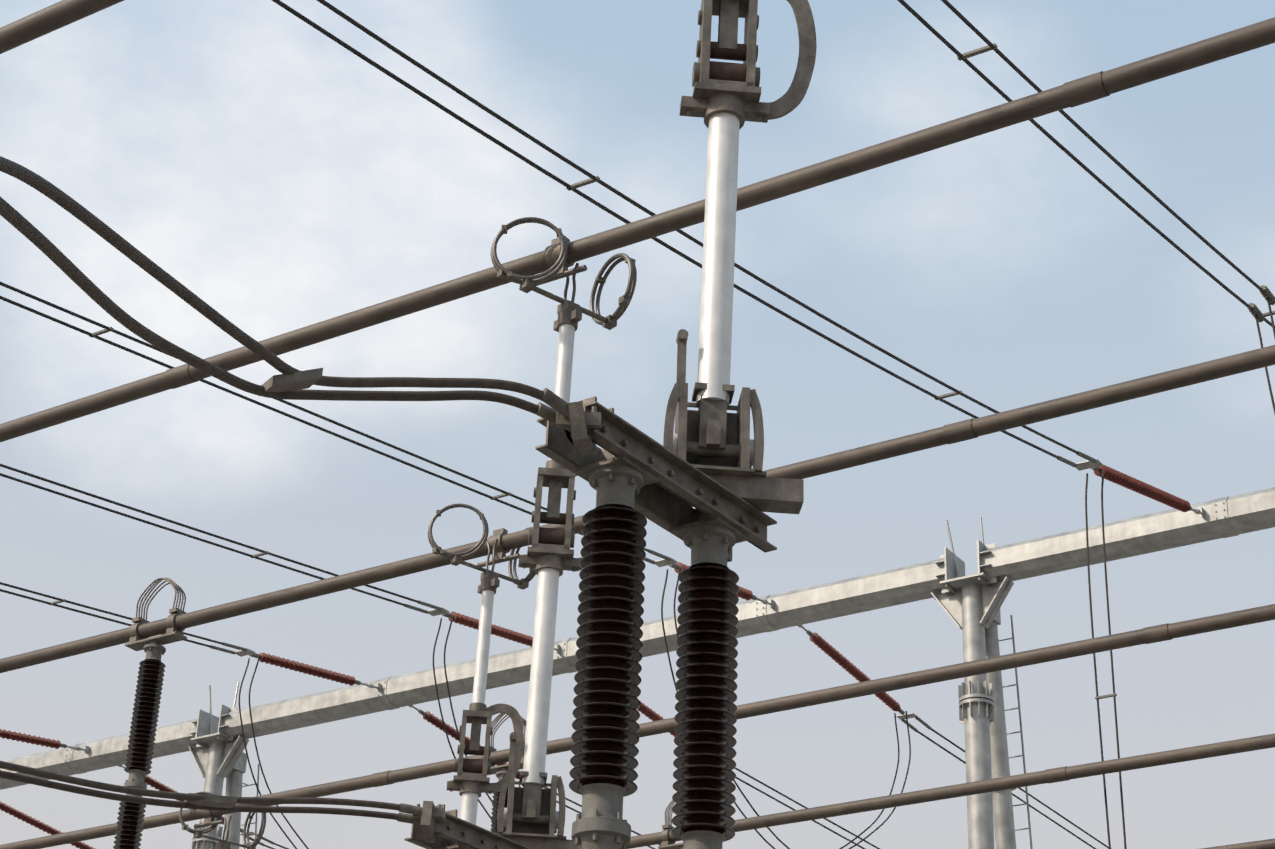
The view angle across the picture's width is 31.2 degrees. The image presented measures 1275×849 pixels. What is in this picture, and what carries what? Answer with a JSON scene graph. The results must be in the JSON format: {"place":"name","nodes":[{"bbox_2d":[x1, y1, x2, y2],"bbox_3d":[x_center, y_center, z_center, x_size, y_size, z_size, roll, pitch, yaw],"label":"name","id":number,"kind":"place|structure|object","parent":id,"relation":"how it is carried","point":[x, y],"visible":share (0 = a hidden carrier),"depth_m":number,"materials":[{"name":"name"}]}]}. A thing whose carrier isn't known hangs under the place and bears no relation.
{"place":"outdoors","nodes":[
{"label":"outdoors","id":0,"kind":"place"},
{"bbox_2d":[0,0,1274,848],"label":"sky","id":1,"kind":"structure","parent":0,"point":[284,179],"materials":[{"name":"blue"}]},
{"label":"ground","id":2,"kind":"structure","parent":0,"visible":0},
{"bbox_2d":[113,578,186,848],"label":"bus post insulator","id":3,"kind":"object","parent":2,"relation":"on","point":[141,744],"visible":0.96,"depth_m":19.58,"materials":[{"name":"ceramic"}]},
{"bbox_2d":[179,791,265,848],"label":"disconnector phase","id":4,"kind":"object","parent":2,"relation":"on","point":[224,844],"visible":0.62,"depth_m":24.75,"materials":[{"name":"metal"}]},
{"bbox_2d":[189,682,259,848],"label":"gantry column","id":5,"kind":"structure","parent":2,"relation":"on","point":[217,761],"depth_m":34.92,"materials":[{"name":"metal"}]},
{"bbox_2d":[0,487,1274,789],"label":"gantry beam","id":6,"kind":"structure","parent":5,"relation":"attached to","point":[1236,515],"depth_m":30.12,"materials":[{"name":"metal"}]},
{"bbox_2d":[0,801,95,848],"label":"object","id":7,"kind":"object","parent":6,"relation":"attached to","point":[26,818],"visible":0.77,"depth_m":39.44,"materials":[{"name":"red"}]},
{"bbox_2d":[0,729,288,848],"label":"power line","id":8,"kind":"object","parent":6,"relation":"attached to","point":[57,744],"visible":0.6,"depth_m":35.89,"materials":[{"name":"red"}]},
{"bbox_2d":[0,582,661,848],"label":"power line","id":9,"kind":"object","parent":6,"relation":"attached to","point":[322,673],"visible":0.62,"depth_m":31.20,"materials":[{"name":"red"}]},
{"bbox_2d":[0,464,879,848],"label":"power line","id":10,"kind":"object","parent":6,"relation":"attached to","point":[520,638],"visible":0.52,"depth_m":29.27,"materials":[{"name":"red"}]},
{"bbox_2d":[0,282,1108,848],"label":"overhead conductors","id":11,"kind":"object","parent":6,"relation":"attached to","point":[834,654],"visible":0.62,"depth_m":27.73,"materials":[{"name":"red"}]},
{"bbox_2d":[272,0,1204,848],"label":"overhead conductors","id":12,"kind":"object","parent":6,"relation":"attached to","point":[1128,482],"visible":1,"depth_m":19.49,"materials":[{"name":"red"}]},
{"bbox_2d":[897,0,1274,413],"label":"power line","id":13,"kind":"object","parent":6,"relation":"attached to","point":[1268,296],"visible":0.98,"depth_m":16.68,"materials":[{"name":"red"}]},
{"bbox_2d":[428,503,535,824],"bbox_3d":[-1.497,4.759,15.854,0.531,9.304,1.412,-22,-36,39],"label":"disconnector phase","id":14,"kind":"object","parent":2,"relation":"on","point":[469,782],"visible":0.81,"depth_m":17.42,"materials":[{"name":"metal"}]},
{"bbox_2d":[481,713,526,832],"bbox_3d":[-1.447,7.118,20.715,0.600,9.578,0.500,-15,-32,30],"label":"bus post insulator","id":15,"kind":"object","parent":2,"relation":"on","point":[500,771],"visible":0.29,"depth_m":22.57,"materials":[{"name":"metal"}]},
{"bbox_2d":[404,217,636,848],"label":"disconnector phase","id":16,"kind":"object","parent":2,"relation":"on","point":[529,817],"visible":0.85,"depth_m":13.17,"materials":[{"name":"metal"}]},
{"bbox_2d":[0,761,445,842],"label":"jumper cables","id":17,"kind":"object","parent":16,"relation":"attached to","point":[428,816],"visible":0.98,"depth_m":11.31,"materials":[{"name":"rubber"}]},
{"bbox_2d":[658,800,683,848],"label":"bus post insulator","id":18,"kind":"object","parent":2,"relation":"on","point":[667,827],"visible":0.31,"depth_m":24.85,"materials":[{"name":"metal"}]},
{"bbox_2d":[535,0,816,848],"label":"disconnector phase","id":19,"kind":"object","parent":2,"relation":"on","point":[706,457],"visible":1,"depth_m":8.15,"materials":[{"name":"metal"}]},
{"bbox_2d":[0,156,601,456],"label":"jumper cables","id":20,"kind":"object","parent":19,"relation":"attached to","point":[575,420],"visible":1,"depth_m":6.93,"materials":[{"name":"rubber"}]},
{"bbox_2d":[931,516,1032,848],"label":"gantry column","id":21,"kind":"structure","parent":2,"relation":"on","point":[972,606],"depth_m":28.23,"materials":[{"name":"metal"}]},
{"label":"busbar post insulator","id":22,"kind":"object","parent":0,"visible":0},
{"bbox_2d":[0,0,1274,848],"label":"tubular busbars","id":23,"kind":"object","parent":22,"relation":"attached to","point":[1026,108],"visible":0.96,"depth_m":16.18,"materials":[{"name":"metal"}]},
{"bbox_2d":[194,236,586,827],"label":"bus contacts","id":24,"kind":"object","parent":23,"relation":"attached to","point":[552,252],"visible":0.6,"depth_m":18.01,"materials":[{"name":"metal"}]}
]}

